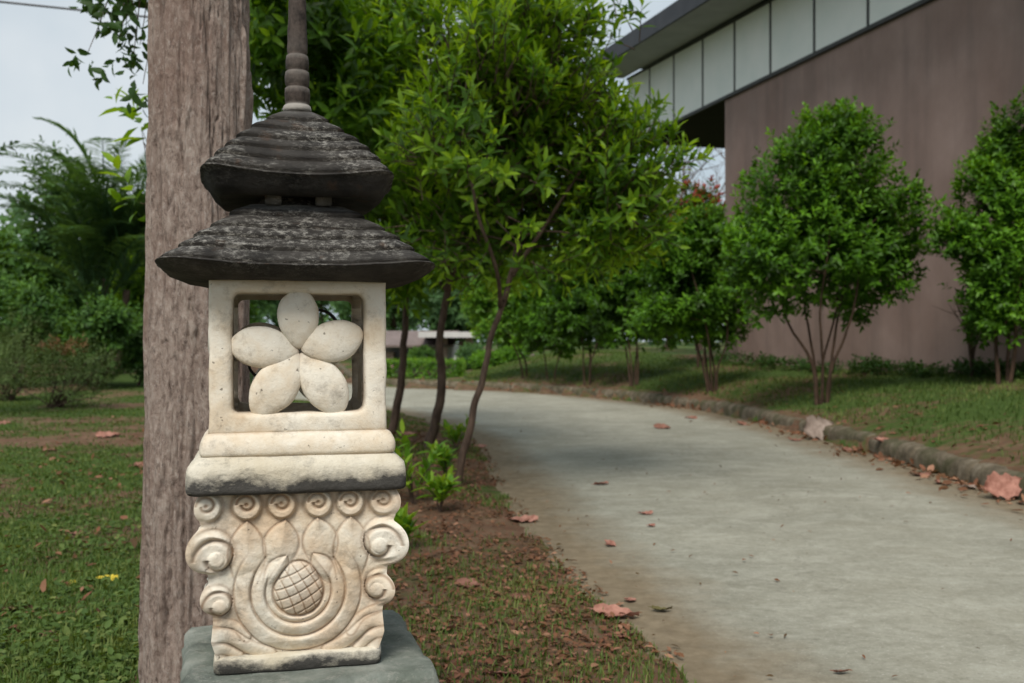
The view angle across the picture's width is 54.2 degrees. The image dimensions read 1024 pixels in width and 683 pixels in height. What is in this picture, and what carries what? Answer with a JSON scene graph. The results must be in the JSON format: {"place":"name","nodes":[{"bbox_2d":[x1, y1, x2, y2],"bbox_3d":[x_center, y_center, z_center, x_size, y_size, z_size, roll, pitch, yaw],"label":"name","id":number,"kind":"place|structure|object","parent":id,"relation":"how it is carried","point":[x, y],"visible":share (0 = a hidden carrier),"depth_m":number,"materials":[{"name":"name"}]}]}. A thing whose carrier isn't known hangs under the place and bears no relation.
{"place":"outdoors","nodes":[
{"label":"outdoors","id":0,"kind":"place"},
{"bbox_2d":[0,0,724,341],"label":"sky","id":1,"kind":"structure","parent":0,"point":[34,82],"materials":[{"name":"white"}]},
{"bbox_2d":[0,342,1023,682],"bbox_3d":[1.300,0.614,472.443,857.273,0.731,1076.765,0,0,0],"label":"ground","id":2,"kind":"structure","parent":0,"point":[970,448],"depth_m":7.31,"materials":[{"name":"plant"}]},
{"bbox_2d":[0,140,19,182],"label":"broadleaf tree","id":3,"kind":"object","parent":2,"relation":"on","point":[5,149],"visible":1,"depth_m":10.57,"materials":[{"name":"green plant"}]},
{"bbox_2d":[0,605,31,611],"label":"fallen leaf","id":4,"kind":"object","parent":2,"relation":"on","point":[10,608],"visible":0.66,"depth_m":3.42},
{"bbox_2d":[0,327,51,401],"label":"scrub bush","id":5,"kind":"object","parent":2,"relation":"on","point":[6,393],"visible":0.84,"depth_m":14.94,"materials":[{"name":"green plant"}]},
{"bbox_2d":[0,305,61,387],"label":"scrub bush","id":6,"kind":"object","parent":2,"relation":"on","point":[16,332],"visible":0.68,"depth_m":17.47,"materials":[{"name":"green plant"}]},
{"bbox_2d":[0,271,78,372],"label":"undergrowth bush","id":7,"kind":"object","parent":2,"relation":"on","point":[37,300],"visible":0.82,"depth_m":17.83,"materials":[{"name":"green plant"}]},
{"bbox_2d":[0,208,97,363],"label":"broadleaf tree","id":8,"kind":"object","parent":2,"relation":"on","point":[16,270],"visible":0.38,"depth_m":25.46,"materials":[{"name":"green plant"}]},
{"bbox_2d":[41,448,56,451],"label":"fallen leaf","id":9,"kind":"object","parent":2,"relation":"on","point":[45,449],"visible":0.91,"depth_m":8.28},
{"bbox_2d":[11,331,119,408],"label":"scrub bush","id":10,"kind":"object","parent":2,"relation":"on","point":[73,361],"visible":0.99,"depth_m":13.63,"materials":[{"name":"green plant"}]},
{"bbox_2d":[0,117,146,373],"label":"palm tree","id":11,"kind":"object","parent":2,"relation":"on","point":[111,232],"visible":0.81,"depth_m":20.98,"materials":[{"name":"green plant"}]},
{"bbox_2d":[9,134,144,361],"bbox_3d":[-11.537,-2.233,26.875,3.879,6.346,3.508,0,0,0],"label":"broadleaf tree","id":12,"kind":"object","parent":2,"relation":"on","point":[39,232],"visible":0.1,"depth_m":25.93,"materials":[{"name":"green plant"}]},
{"bbox_2d":[52,285,142,389],"bbox_3d":[-7.180,-0.020,17.455,1.577,1.917,1.295,0,0,0],"label":"undergrowth bush","id":13,"kind":"object","parent":2,"relation":"on","point":[114,317],"visible":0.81,"depth_m":17.26,"materials":[{"name":"green plant"}]},
{"bbox_2d":[67,348,132,385],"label":"scrub bush","id":14,"kind":"object","parent":2,"relation":"on","point":[105,362],"visible":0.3,"depth_m":18.31,"materials":[{"name":"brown plant"}]},
{"bbox_2d":[96,574,117,580],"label":"fallen leaf","id":15,"kind":"object","parent":2,"relation":"on","point":[98,577],"visible":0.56,"depth_m":3.85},
{"bbox_2d":[96,431,119,436],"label":"fallen leaf","id":16,"kind":"object","parent":2,"relation":"on","point":[102,434],"visible":0.98,"depth_m":9.66,"materials":[{"name":"plant"}]},
{"bbox_2d":[98,71,147,221],"bbox_3d":[-1.977,-0.262,5.630,0.610,2.590,0.438,0,0,0],"label":"sapling","id":17,"kind":"object","parent":2,"relation":"on","point":[116,162],"visible":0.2,"depth_m":5.54,"materials":[{"name":"green plant"}]},
{"bbox_2d":[108,303,143,385],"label":"undergrowth bush","id":18,"kind":"object","parent":2,"relation":"on","point":[135,349],"visible":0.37,"depth_m":18.21,"materials":[{"name":"green plant"}]},
{"bbox_2d":[109,175,146,320],"bbox_3d":[-9.146,-1.685,24.980,2.514,4.852,2.313,0,0,0],"label":"broadleaf tree","id":19,"kind":"object","parent":2,"relation":"on","point":[136,287],"visible":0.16,"depth_m":24.44,"materials":[{"name":"green plant"}]},
{"bbox_2d":[131,462,142,466],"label":"fallen leaf","id":20,"kind":"object","parent":2,"relation":"on","point":[135,464],"visible":0.52,"depth_m":7.34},
{"bbox_2d":[0,385,309,682],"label":"lawn grass","id":21,"kind":"structure","parent":2,"relation":"on","point":[112,640],"depth_m":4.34,"materials":[{"name":"plant"}]},
{"bbox_2d":[62,0,252,682],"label":"tree","id":22,"kind":"object","parent":2,"relation":"on","point":[196,56],"visible":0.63,"depth_m":2.34,"materials":[{"name":"grey plant"}]},
{"bbox_2d":[249,300,268,323],"bbox_3d":[-6.415,-1.582,21.967,2.874,4.938,2.867,0,0,0],"label":"broadleaf tree","id":23,"kind":"object","parent":2,"relation":"on","point":[254,314],"visible":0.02,"depth_m":22.41,"materials":[{"name":"green plant"}]},
{"bbox_2d":[249,300,279,326],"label":"broadleaf tree","id":24,"kind":"object","parent":2,"relation":"on","point":[270,308],"visible":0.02,"depth_m":41.34,"materials":[{"name":"green plant"}]},
{"bbox_2d":[264,300,349,324],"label":"broadleaf tree","id":25,"kind":"object","parent":2,"relation":"on","point":[320,304],"visible":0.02,"depth_m":45.32,"materials":[{"name":"green plant"}]},
{"bbox_2d":[180,610,439,682],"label":"plinth","id":26,"kind":"structure","parent":2,"relation":"on","point":[404,659],"depth_m":1.59,"materials":[{"name":"grey concrete"}]},
{"bbox_2d":[155,0,434,674],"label":"stone lantern","id":27,"kind":"object","parent":26,"relation":"on","point":[298,543],"visible":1,"depth_m":1.56,"materials":[{"name":"stone"}]},
{"bbox_2d":[249,0,422,222],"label":"young tree","id":28,"kind":"object","parent":2,"relation":"on","point":[346,89],"visible":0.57,"depth_m":6.72,"materials":[{"name":"green plant"}]},
{"bbox_2d":[0,189,718,351],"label":"wood","id":29,"kind":"object","parent":2,"relation":"on","point":[15,218],"depth_m":63.21,"materials":[{"name":"green plant"}]},
{"bbox_2d":[259,0,460,433],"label":"young tree","id":30,"kind":"object","parent":2,"relation":"on","point":[412,289],"visible":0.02,"depth_m":9.86,"materials":[{"name":"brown plant"}]},
{"bbox_2d":[328,280,436,330],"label":"broadleaf tree","id":31,"kind":"object","parent":2,"relation":"on","point":[345,308],"visible":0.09,"depth_m":43.53,"materials":[{"name":"green plant"}]},
{"bbox_2d":[397,431,419,434],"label":"fallen leaf","id":32,"kind":"object","parent":2,"relation":"on","point":[408,432],"visible":0.49,"depth_m":9.83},
{"bbox_2d":[394,502,429,549],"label":"leafy shoot","id":33,"kind":"object","parent":2,"relation":"on","point":[403,520],"visible":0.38,"depth_m":4.38,"materials":[{"name":"green plant"}]},
{"bbox_2d":[391,418,442,504],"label":"leafy shoot","id":34,"kind":"object","parent":2,"relation":"on","point":[424,471],"visible":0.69,"depth_m":5.66,"materials":[{"name":"green plant"}]},
{"bbox_2d":[406,344,436,369],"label":"round bush","id":35,"kind":"object","parent":2,"relation":"on","point":[422,351],"visible":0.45,"depth_m":27.32,"materials":[{"name":"green plant"}]},
{"bbox_2d":[392,368,456,372],"bbox_3d":[-2.341,0.744,25.512,1.898,0.126,0.063,0,0,0],"label":"railing","id":36,"kind":"object","parent":2,"relation":"on","point":[429,370],"visible":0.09,"depth_m":25.48,"materials":[{"name":"plant"}]},
{"bbox_2d":[386,356,467,377],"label":"hedge","id":37,"kind":"object","parent":2,"relation":"on","point":[458,366],"visible":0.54,"depth_m":22.47,"materials":[{"name":"green plant"}]},
{"bbox_2d":[386,331,477,367],"bbox_3d":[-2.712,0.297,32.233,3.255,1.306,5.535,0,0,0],"label":"house","id":38,"kind":"structure","parent":2,"relation":"on","point":[420,338],"depth_m":30.70,"materials":[{"name":"tile"}]},
{"bbox_2d":[394,349,411,363],"bbox_3d":[-3.317,0.481,30.980,0.700,0.500,0.060,0,0,0],"label":"window","id":39,"kind":"structure","parent":38,"relation":"in","point":[397,351],"depth_m":30.95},
{"bbox_2d":[315,0,556,448],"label":"young tree","id":40,"kind":"object","parent":2,"relation":"on","point":[395,10],"visible":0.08,"depth_m":8.24,"materials":[{"name":"green plant"}]},
{"bbox_2d":[416,440,457,479],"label":"leafy shoot","id":41,"kind":"object","parent":2,"relation":"on","point":[445,463],"visible":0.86,"depth_m":6.37,"materials":[{"name":"green plant"}]},
{"bbox_2d":[420,624,454,630],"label":"fallen leaf","id":42,"kind":"object","parent":2,"relation":"on","point":[441,629],"visible":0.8,"depth_m":3.18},
{"bbox_2d":[411,465,464,511],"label":"leafy shoot","id":43,"kind":"object","parent":2,"relation":"on","point":[440,493],"visible":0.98,"depth_m":5.41,"materials":[{"name":"green plant"}]},
{"bbox_2d":[409,265,488,348],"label":"broadleaf tree","id":44,"kind":"object","parent":2,"relation":"on","point":[455,314],"visible":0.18,"depth_m":41.19,"materials":[{"name":"green plant"}]},
{"bbox_2d":[438,413,477,451],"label":"leafy shoot","id":45,"kind":"object","parent":2,"relation":"on","point":[453,435],"visible":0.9,"depth_m":8.38,"materials":[{"name":"green plant"}]},
{"bbox_2d":[456,577,479,587],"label":"fallen leaf","id":46,"kind":"object","parent":2,"relation":"on","point":[463,581],"visible":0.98,"depth_m":3.77,"materials":[{"name":"plant"}]},
{"bbox_2d":[454,341,482,369],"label":"garden bush","id":47,"kind":"object","parent":2,"relation":"on","point":[466,350],"visible":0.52,"depth_m":27.23,"materials":[{"name":"green plant"}]},
{"bbox_2d":[467,349,506,369],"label":"garden bush","id":48,"kind":"object","parent":2,"relation":"on","point":[476,360],"visible":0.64,"depth_m":25.25,"materials":[{"name":"green plant"}]},
{"bbox_2d":[460,253,536,378],"bbox_3d":[-0.211,-0.598,19.836,1.763,2.766,1.464,0,0,0],"label":"bank shrub","id":49,"kind":"object","parent":2,"relation":"on","point":[487,307],"visible":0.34,"depth_m":19.57,"materials":[{"name":"green plant"}]},
{"bbox_2d":[454,250,551,351],"bbox_3d":[-0.120,-1.450,38.166,4.231,4.755,4.070,0,0,0],"label":"broadleaf tree","id":50,"kind":"object","parent":2,"relation":"on","point":[467,319],"visible":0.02,"depth_m":37.98,"materials":[{"name":"green plant"}]},
{"bbox_2d":[487,670,518,674],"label":"fallen leaf","id":51,"kind":"object","parent":2,"relation":"on","point":[502,672],"visible":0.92,"depth_m":2.75,"materials":[{"name":"plant"}]},
{"bbox_2d":[0,361,1023,682],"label":"leaf litter","id":52,"kind":"object","parent":2,"relation":"on","point":[456,673],"visible":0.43,"depth_m":3.88,"materials":[{"name":"plant"}]},
{"bbox_2d":[495,345,530,362],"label":"garden bush","id":53,"kind":"object","parent":2,"relation":"on","point":[510,354],"visible":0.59,"depth_m":26.14,"materials":[{"name":"green plant"}]},
{"bbox_2d":[510,593,526,598],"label":"fallen leaf","id":54,"kind":"object","parent":2,"relation":"on","point":[516,594],"visible":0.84,"depth_m":3.63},
{"bbox_2d":[383,409,699,682],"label":"verge grass","id":55,"kind":"structure","parent":2,"relation":"on","point":[497,616],"depth_m":3.32,"materials":[{"name":"plant"}]},
{"bbox_2d":[372,0,714,485],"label":"young tree","id":56,"kind":"object","parent":2,"relation":"on","point":[520,89],"visible":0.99,"depth_m":6.09,"materials":[{"name":"green plant"}]},
{"bbox_2d":[507,255,585,380],"bbox_3d":[0.823,-0.523,18.938,1.851,2.645,1.304,0,0,0],"label":"bank shrub","id":57,"kind":"object","parent":2,"relation":"on","point":[529,318],"visible":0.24,"depth_m":18.83,"materials":[{"name":"green plant"}]},
{"bbox_2d":[533,249,623,385],"bbox_3d":[1.325,-0.670,17.675,2.049,2.978,1.734,0,0,0],"label":"bank shrub","id":58,"kind":"object","parent":2,"relation":"on","point":[568,311],"visible":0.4,"depth_m":17.44,"materials":[{"name":"green plant"}]},
{"bbox_2d":[604,632,633,637],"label":"fallen leaf","id":59,"kind":"object","parent":2,"relation":"on","point":[622,635],"visible":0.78,"depth_m":3.18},
{"bbox_2d":[583,216,671,386],"bbox_3d":[2.071,-0.678,16.575,1.778,2.941,1.375,0,0,0],"label":"bank shrub","id":60,"kind":"object","parent":2,"relation":"on","point":[623,286],"visible":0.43,"depth_m":16.43,"materials":[{"name":"green plant"}]},
{"bbox_2d":[334,362,1023,500],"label":"kerb","id":61,"kind":"structure","parent":2,"relation":"on","point":[971,470],"depth_m":9.23,"materials":[{"name":"concrete"}]},
{"bbox_2d":[871,437,887,441],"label":"fallen leaf","id":62,"kind":"object","parent":61,"relation":"on","point":[879,438],"visible":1,"depth_m":8.30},
{"bbox_2d":[645,197,717,349],"bbox_3d":[5.307,-2.204,33.069,3.756,5.088,3.614,0,0,0],"label":"broadleaf tree","id":63,"kind":"object","parent":2,"relation":"on","point":[665,345],"depth_m":32.94,"materials":[{"name":"green plant"}]},
{"bbox_2d":[646,146,724,350],"bbox_3d":[5.832,-3.558,30.087,6.787,7.876,7.507,0,0,0],"label":"bare tree","id":64,"kind":"object","parent":2,"relation":"on","point":[681,197],"visible":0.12,"depth_m":30.61,"materials":[{"name":"brown plant"}]},
{"bbox_2d":[623,197,766,392],"bbox_3d":[2.687,-0.631,14.401,2.232,2.841,1.580,0,0,0],"label":"bank shrub","id":65,"kind":"object","parent":2,"relation":"on","point":[696,300],"visible":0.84,"depth_m":14.10,"materials":[{"name":"green plant"}]},
{"bbox_2d":[667,175,740,368],"bbox_3d":[3.365,-1.194,17.498,1.631,3.428,1.127,0,0,0],"label":"bank shrub","id":66,"kind":"object","parent":2,"relation":"on","point":[702,193],"visible":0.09,"depth_m":17.27,"materials":[{"name":"green plant"}]},
{"bbox_2d":[713,352,731,363],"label":"border plant","id":67,"kind":"object","parent":2,"relation":"on","point":[725,357],"visible":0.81,"depth_m":17.82,"materials":[{"name":"green plant"}]},
{"bbox_2d":[726,349,760,364],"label":"border plant","id":68,"kind":"object","parent":2,"relation":"on","point":[737,356],"visible":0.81,"depth_m":17.25,"materials":[{"name":"green plant"}]},
{"bbox_2d":[464,350,1023,464],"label":"bank grass","id":69,"kind":"structure","parent":2,"relation":"on","point":[476,372],"depth_m":12.87,"materials":[{"name":"plant"}]},
{"bbox_2d":[753,357,774,365],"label":"border plant","id":70,"kind":"object","parent":2,"relation":"on","point":[757,362],"visible":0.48,"depth_m":16.56,"materials":[{"name":"green plant"}]},
{"bbox_2d":[749,351,785,369],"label":"border plant","id":71,"kind":"object","parent":2,"relation":"on","point":[766,362],"visible":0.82,"depth_m":15.98,"materials":[{"name":"green plant"}]},
{"bbox_2d":[763,354,807,369],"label":"border plant","id":72,"kind":"object","parent":2,"relation":"on","point":[789,361],"visible":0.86,"depth_m":15.47,"materials":[{"name":"green plant"}]},
{"bbox_2d":[585,0,1023,373],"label":"building","id":73,"kind":"structure","parent":2,"relation":"on","point":[735,78],"depth_m":14.31,"materials":[{"name":"paint"}]},
{"bbox_2d":[0,1,608,58],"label":"power cable","id":74,"kind":"object","parent":73,"relation":"attached to","point":[36,5],"visible":0.09,"depth_m":16.22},
{"bbox_2d":[790,356,818,369],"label":"border plant","id":75,"kind":"object","parent":2,"relation":"on","point":[804,363],"visible":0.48,"depth_m":15.13,"materials":[{"name":"green plant"}]},
{"bbox_2d":[800,363,820,371],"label":"border plant","id":76,"kind":"object","parent":2,"relation":"on","point":[809,364],"visible":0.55,"depth_m":14.71,"materials":[{"name":"green plant"}]},
{"bbox_2d":[807,364,828,371],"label":"border plant","id":77,"kind":"object","parent":2,"relation":"on","point":[810,368],"visible":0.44,"depth_m":14.63,"materials":[{"name":"green plant"}]},
{"bbox_2d":[712,95,946,405],"bbox_3d":[3.491,-1.026,11.156,2.464,3.559,2.050,0,0,14],"label":"bank shrub","id":78,"kind":"object","parent":2,"relation":"on","point":[838,223],"visible":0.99,"depth_m":10.81,"materials":[{"name":"green plant"}]},
{"bbox_2d":[824,361,848,372],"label":"border plant","id":79,"kind":"object","parent":2,"relation":"on","point":[835,369],"visible":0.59,"depth_m":14.13,"materials":[{"name":"green plant"}]},
{"bbox_2d":[835,356,874,372],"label":"border plant","id":80,"kind":"object","parent":2,"relation":"on","point":[850,366],"visible":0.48,"depth_m":13.81,"materials":[{"name":"green plant"}]},
{"bbox_2d":[851,352,886,375],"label":"border plant","id":81,"kind":"object","parent":2,"relation":"on","point":[865,362],"visible":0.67,"depth_m":13.48,"materials":[{"name":"green plant"}]},
{"bbox_2d":[857,355,900,375],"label":"border plant","id":82,"kind":"object","parent":2,"relation":"on","point":[879,363],"visible":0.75,"depth_m":13.23,"materials":[{"name":"green plant"}]},
{"bbox_2d":[869,360,912,374],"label":"border plant","id":83,"kind":"object","parent":2,"relation":"on","point":[892,367],"visible":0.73,"depth_m":12.96,"materials":[{"name":"green plant"}]},
{"bbox_2d":[903,357,931,375],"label":"border plant","id":84,"kind":"object","parent":2,"relation":"on","point":[911,362],"visible":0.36,"depth_m":12.68,"materials":[{"name":"green plant"}]},
{"bbox_2d":[899,360,942,376],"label":"border plant","id":85,"kind":"object","parent":2,"relation":"on","point":[918,365],"visible":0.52,"depth_m":12.40,"materials":[{"name":"green plant"}]},
{"bbox_2d":[907,364,948,377],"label":"border plant","id":86,"kind":"object","parent":2,"relation":"on","point":[928,373],"visible":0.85,"depth_m":12.12,"materials":[{"name":"green plant"}]},
{"bbox_2d":[929,363,955,376],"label":"border plant","id":87,"kind":"object","parent":2,"relation":"on","point":[941,370],"visible":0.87,"depth_m":11.91,"materials":[{"name":"green plant"}]},
{"bbox_2d":[932,287,981,376],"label":"bare bush","id":88,"kind":"object","parent":2,"relation":"on","point":[972,350],"visible":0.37,"depth_m":11.40,"materials":[{"name":"brown plant"}]},
{"bbox_2d":[940,356,978,375],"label":"border plant","id":89,"kind":"object","parent":2,"relation":"on","point":[965,361],"visible":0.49,"depth_m":11.58,"materials":[{"name":"green plant"}]},
{"bbox_2d":[917,86,1023,384],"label":"bank shrub","id":90,"kind":"object","parent":2,"relation":"on","point":[993,280],"visible":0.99,"depth_m":10.21,"materials":[{"name":"green plant"}]},
{"bbox_2d":[958,356,994,377],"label":"border plant","id":91,"kind":"object","parent":2,"relation":"on","point":[977,372],"visible":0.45,"depth_m":11.22,"materials":[{"name":"green plant"}]},
{"bbox_2d":[950,358,1023,377],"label":"border plant","id":92,"kind":"object","parent":2,"relation":"on","point":[981,365],"visible":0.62,"depth_m":11.06,"materials":[{"name":"green plant"}]},
{"bbox_2d":[990,358,1023,377],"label":"border plant","id":93,"kind":"object","parent":2,"relation":"on","point":[1004,368],"visible":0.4,"depth_m":10.88,"materials":[{"name":"green plant"}]},
{"bbox_2d":[1005,370,1023,378],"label":"border plant","id":94,"kind":"object","parent":2,"relation":"on","point":[1017,374],"visible":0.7,"depth_m":10.57,"materials":[{"name":"green plant"}]},
{"bbox_2d":[1014,360,1023,373],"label":"border plant","id":95,"kind":"object","parent":2,"relation":"on","point":[1019,366],"visible":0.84,"depth_m":10.75,"materials":[{"name":"green plant"}]},
{"bbox_2d":[295,382,1023,682],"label":"road","id":96,"kind":"structure","parent":0,"point":[856,573],"depth_m":4.79,"materials":[{"name":"concrete"}]},
{"bbox_2d":[504,515,537,521],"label":"fallen leaf","id":97,"kind":"object","parent":96,"relation":"on","point":[526,517],"visible":0.94,"depth_m":5.27,"materials":[{"name":"plant"}]},
{"bbox_2d":[594,481,607,484],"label":"fallen leaf","id":98,"kind":"object","parent":96,"relation":"on","point":[605,482],"visible":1,"depth_m":6.60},
{"bbox_2d":[604,539,615,545],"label":"fallen leaf","id":99,"kind":"object","parent":96,"relation":"on","point":[611,542],"visible":1,"depth_m":4.66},
{"bbox_2d":[586,603,638,616],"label":"fallen leaf","id":100,"kind":"object","parent":96,"relation":"on","point":[608,609],"visible":0.96,"depth_m":3.47,"materials":[{"name":"plant"}]},
{"bbox_2d":[624,597,635,600],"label":"fallen leaf","id":101,"kind":"object","parent":96,"relation":"on","point":[630,599],"visible":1,"depth_m":3.65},
{"bbox_2d":[637,510,652,513],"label":"fallen leaf","id":102,"kind":"object","parent":96,"relation":"on","point":[649,512],"visible":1,"depth_m":5.49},
{"bbox_2d":[648,605,671,609],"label":"fallen leaf","id":103,"kind":"object","parent":96,"relation":"on","point":[658,607],"visible":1,"depth_m":3.52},
{"bbox_2d":[652,423,670,428],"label":"fallen leaf","id":104,"kind":"object","parent":96,"relation":"on","point":[659,426],"visible":1,"depth_m":10.91,"materials":[{"name":"plant"}]},
{"bbox_2d":[800,415,834,440],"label":"fallen leaf","id":105,"kind":"object","parent":96,"relation":"on","point":[814,426],"visible":0.97,"depth_m":9.65,"materials":[{"name":"plant"}]},
{"bbox_2d":[830,668,848,671],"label":"fallen leaf","id":106,"kind":"object","parent":96,"relation":"on","point":[840,670],"visible":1,"depth_m":2.85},
{"bbox_2d":[908,472,930,475],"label":"fallen leaf","id":107,"kind":"object","parent":96,"relation":"on","point":[926,473],"visible":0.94,"depth_m":7.07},
{"bbox_2d":[959,484,976,487],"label":"fallen leaf","id":108,"kind":"object","parent":96,"relation":"on","point":[970,486],"visible":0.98,"depth_m":6.42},
{"bbox_2d":[984,471,1021,499],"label":"fallen leaf","id":109,"kind":"object","parent":96,"relation":"on","point":[1005,485],"visible":1,"depth_m":6.03,"materials":[{"name":"plant"}]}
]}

